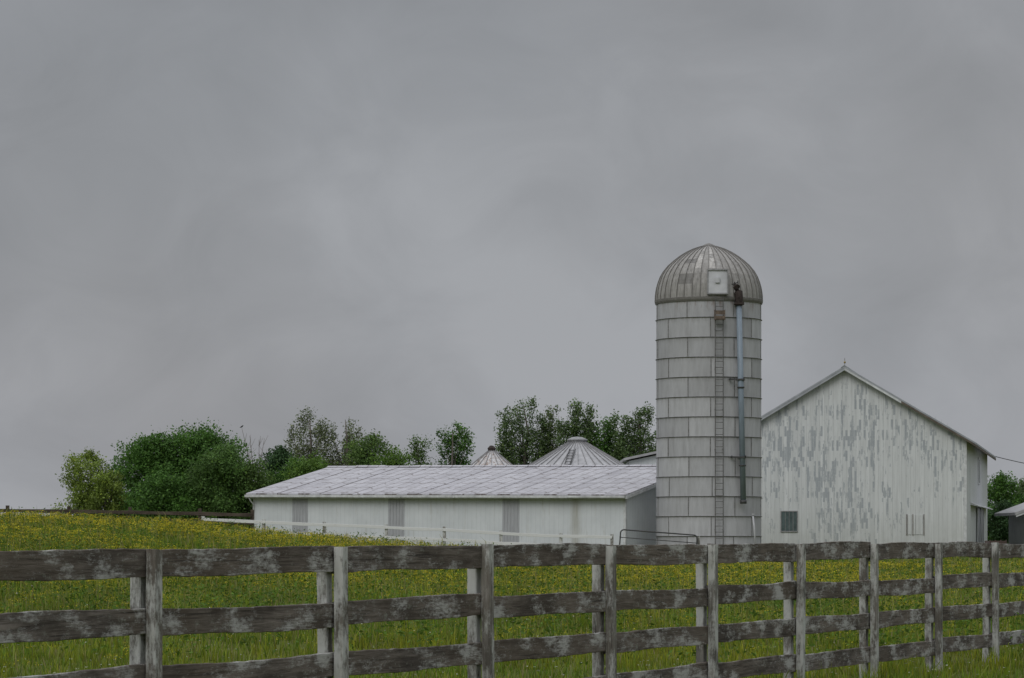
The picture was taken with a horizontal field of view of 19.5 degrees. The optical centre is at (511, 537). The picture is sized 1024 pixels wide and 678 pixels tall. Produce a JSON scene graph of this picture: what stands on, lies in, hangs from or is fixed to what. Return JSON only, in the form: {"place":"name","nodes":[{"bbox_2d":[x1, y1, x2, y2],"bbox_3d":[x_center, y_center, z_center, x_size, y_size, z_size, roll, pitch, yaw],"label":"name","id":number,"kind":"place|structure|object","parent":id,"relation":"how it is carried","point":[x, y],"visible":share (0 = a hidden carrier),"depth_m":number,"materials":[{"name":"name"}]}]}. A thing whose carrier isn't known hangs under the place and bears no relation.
{"place":"outdoors","nodes":[
{"label":"outdoors","id":0,"kind":"place"},
{"bbox_2d":[0,509,1023,677],"bbox_3d":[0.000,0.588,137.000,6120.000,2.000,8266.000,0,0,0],"label":"ground","id":1,"kind":"structure","parent":0,"point":[403,673],"depth_m":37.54,"materials":[{"name":"green plant"}]},
{"bbox_2d":[46,446,121,517],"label":"willow tree","id":2,"kind":"object","parent":1,"relation":"on","point":[77,483],"visible":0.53,"depth_m":227.16,"materials":[{"name":"green plant"}]},
{"bbox_2d":[78,467,128,517],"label":"willow tree","id":3,"kind":"object","parent":1,"relation":"on","point":[97,498],"visible":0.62,"depth_m":225.52,"materials":[{"name":"green plant"}]},
{"bbox_2d":[0,505,253,529],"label":"brown fence","id":4,"kind":"object","parent":1,"relation":"on","point":[130,512],"visible":0.34,"depth_m":119.50,"materials":[{"name":"brown wood"}]},
{"bbox_2d":[106,425,194,523],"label":"maple tree","id":5,"kind":"object","parent":1,"relation":"on","point":[135,459],"visible":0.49,"depth_m":230.99,"materials":[{"name":"green plant"}]},
{"bbox_2d":[119,467,202,524],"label":"leafy tree","id":6,"kind":"object","parent":1,"relation":"on","point":[162,492],"visible":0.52,"depth_m":222.94,"materials":[{"name":"green plant"}]},
{"bbox_2d":[142,417,259,519],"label":"maple tree","id":7,"kind":"object","parent":1,"relation":"on","point":[200,440],"visible":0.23,"depth_m":231.70,"materials":[{"name":"green plant"}]},
{"bbox_2d":[179,440,255,528],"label":"leafy tree","id":8,"kind":"object","parent":1,"relation":"on","point":[222,461],"visible":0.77,"depth_m":223.88,"materials":[{"name":"green plant"}]},
{"bbox_2d":[215,457,278,528],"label":"leafy tree","id":9,"kind":"object","parent":1,"relation":"on","point":[261,479],"visible":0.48,"depth_m":224.96,"materials":[{"name":"green plant"}]},
{"bbox_2d":[242,430,267,480],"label":"dead tree","id":10,"kind":"object","parent":1,"relation":"on","point":[248,454],"visible":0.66,"depth_m":235.94,"materials":[{"name":"brown plant"}]},
{"bbox_2d":[252,444,296,484],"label":"spruce like tree","id":11,"kind":"object","parent":1,"relation":"on","point":[280,455],"visible":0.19,"depth_m":233.06,"materials":[{"name":"green plant"}]},
{"bbox_2d":[266,456,304,483],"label":"leafy tree","id":12,"kind":"object","parent":1,"relation":"on","point":[278,475],"visible":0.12,"depth_m":230.79,"materials":[{"name":"green plant"}]},
{"bbox_2d":[276,448,329,481],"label":"leafy tree","id":13,"kind":"object","parent":1,"relation":"on","point":[306,467],"visible":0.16,"depth_m":228.38,"materials":[{"name":"green plant"}]},
{"bbox_2d":[281,405,337,465],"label":"poplar tree","id":14,"kind":"object","parent":1,"relation":"on","point":[297,448],"visible":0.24,"depth_m":247.90,"materials":[{"name":"green plant"}]},
{"bbox_2d":[322,417,362,466],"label":"poplar tree","id":15,"kind":"object","parent":1,"relation":"on","point":[349,436],"visible":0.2,"depth_m":246.97,"materials":[{"name":"green plant"}]},
{"bbox_2d":[337,428,394,465],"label":"leafy tree","id":16,"kind":"object","parent":1,"relation":"on","point":[364,448],"visible":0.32,"depth_m":235.65,"materials":[{"name":"green plant"}]},
{"bbox_2d":[361,442,414,465],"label":"leafy tree","id":17,"kind":"object","parent":1,"relation":"on","point":[387,459],"visible":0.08,"depth_m":230.41,"materials":[{"name":"green plant"}]},
{"bbox_2d":[201,516,613,544],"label":"white fence","id":18,"kind":"object","parent":1,"relation":"on","point":[500,533],"visible":0.44,"depth_m":117.90,"materials":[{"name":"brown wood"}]},
{"bbox_2d":[406,434,438,465],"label":"thin tree","id":19,"kind":"object","parent":1,"relation":"on","point":[417,454],"visible":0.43,"depth_m":234.94,"materials":[{"name":"green plant"}]},
{"bbox_2d":[434,421,475,464],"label":"poplar tree","id":20,"kind":"object","parent":1,"relation":"on","point":[455,443],"visible":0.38,"depth_m":236.41,"materials":[{"name":"green plant"}]},
{"bbox_2d":[471,445,512,464],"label":"grain bin","id":21,"kind":"object","parent":1,"relation":"on","point":[491,456],"visible":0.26,"depth_m":209.28,"materials":[{"name":"grey metal"}]},
{"bbox_2d":[0,507,1023,665],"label":"broadleaf weeds","id":22,"kind":"object","parent":1,"relation":"on","point":[774,602],"visible":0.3,"depth_m":50.82,"materials":[{"name":"green plant"}]},
{"bbox_2d":[0,509,1023,674],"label":"yellow wildflowers","id":23,"kind":"object","parent":1,"relation":"on","point":[188,524],"visible":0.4,"depth_m":69.32,"materials":[{"name":"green plant"}]},
{"bbox_2d":[0,541,1023,677],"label":"wooden fence","id":24,"kind":"object","parent":1,"relation":"on","point":[146,621],"visible":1,"depth_m":23.08,"materials":[{"name":"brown wood"}]},
{"bbox_2d":[494,396,556,464],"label":"poplar tree","id":25,"kind":"object","parent":1,"relation":"on","point":[508,449],"visible":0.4,"depth_m":249.51,"materials":[{"name":"green plant"}]},
{"bbox_2d":[535,405,566,455],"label":"poplar tree","id":26,"kind":"object","parent":1,"relation":"on","point":[552,445],"visible":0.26,"depth_m":250.46,"materials":[{"name":"green plant"}]},
{"bbox_2d":[549,398,600,447],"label":"poplar tree","id":27,"kind":"object","parent":1,"relation":"on","point":[575,430],"visible":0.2,"depth_m":248.64,"materials":[{"name":"green plant"}]},
{"bbox_2d":[529,437,625,466],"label":"grain bin","id":28,"kind":"object","parent":1,"relation":"on","point":[577,451],"visible":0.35,"depth_m":198.31,"materials":[{"name":"grey metal"}]},
{"bbox_2d":[579,415,636,457],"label":"poplar tree","id":29,"kind":"object","parent":1,"relation":"on","point":[604,443],"visible":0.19,"depth_m":249.46,"materials":[{"name":"green plant"}]},
{"bbox_2d":[608,401,655,463],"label":"poplar tree","id":30,"kind":"object","parent":1,"relation":"on","point":[634,439],"visible":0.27,"depth_m":248.72,"materials":[{"name":"green plant"}]},
{"bbox_2d":[620,451,655,464],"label":"outbuilding","id":31,"kind":"structure","parent":1,"relation":"on","point":[646,459],"depth_m":191.00,"materials":[{"name":"white"}]},
{"bbox_2d":[619,529,697,565],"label":"tube gate","id":32,"kind":"structure","parent":1,"relation":"on","point":[620,537],"depth_m":118.31,"materials":[{"name":"metal"}]},
{"bbox_2d":[655,243,762,544],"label":"farm silo","id":33,"kind":"object","parent":1,"relation":"on","point":[708,320],"visible":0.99,"depth_m":164.43,"materials":[{"name":"paint"}]},
{"bbox_2d":[761,358,995,543],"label":"gable barn","id":34,"kind":"structure","parent":1,"relation":"on","point":[848,454],"depth_m":191.40,"materials":[{"name":"wood"}]},
{"bbox_2d":[780,511,797,531],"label":"window","id":35,"kind":"structure","parent":34,"relation":"in","point":[788,519],"depth_m":192.15,"materials":[{"name":"grey glass"}]},
{"bbox_2d":[978,457,979,484],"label":"window","id":36,"kind":"structure","parent":34,"relation":"in","point":[978,457],"depth_m":207.08,"materials":[{"name":"grey glass"}]},
{"bbox_2d":[971,503,992,542],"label":"sliding door","id":37,"kind":"structure","parent":34,"relation":"in","point":[979,512],"depth_m":207.41,"materials":[{"name":"white paint"}]},
{"bbox_2d":[987,498,1017,543],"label":"leafy tree","id":38,"kind":"object","parent":1,"relation":"on","point":[1001,533],"visible":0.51,"depth_m":242.55,"materials":[{"name":"green plant"}]},
{"bbox_2d":[987,470,1023,543],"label":"leafy tree","id":39,"kind":"object","parent":1,"relation":"on","point":[998,489],"visible":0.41,"depth_m":249.45,"materials":[{"name":"green plant"}]},
{"bbox_2d":[994,503,1023,544],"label":"outbuilding","id":40,"kind":"structure","parent":1,"relation":"on","point":[1015,514],"depth_m":208.43,"materials":[{"name":"white paint"}]},
{"bbox_2d":[1008,477,1023,502],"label":"leafy tree","id":41,"kind":"object","parent":1,"relation":"on","point":[1021,488],"visible":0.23,"depth_m":251.37,"materials":[{"name":"green plant"}]},
{"bbox_2d":[0,578,1023,677],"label":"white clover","id":42,"kind":"object","parent":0,"point":[823,650],"visible":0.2,"depth_m":35.13,"materials":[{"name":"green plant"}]},
{"bbox_2d":[0,0,1023,516],"label":"sky","id":43,"kind":"structure","parent":0,"point":[402,219],"materials":[{"name":"grey"}]},
{"bbox_2d":[429,545,1023,568],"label":"pasture grass","id":44,"kind":"structure","parent":0,"point":[944,559],"depth_m":131.42,"materials":[{"name":"green plant"}]}
]}

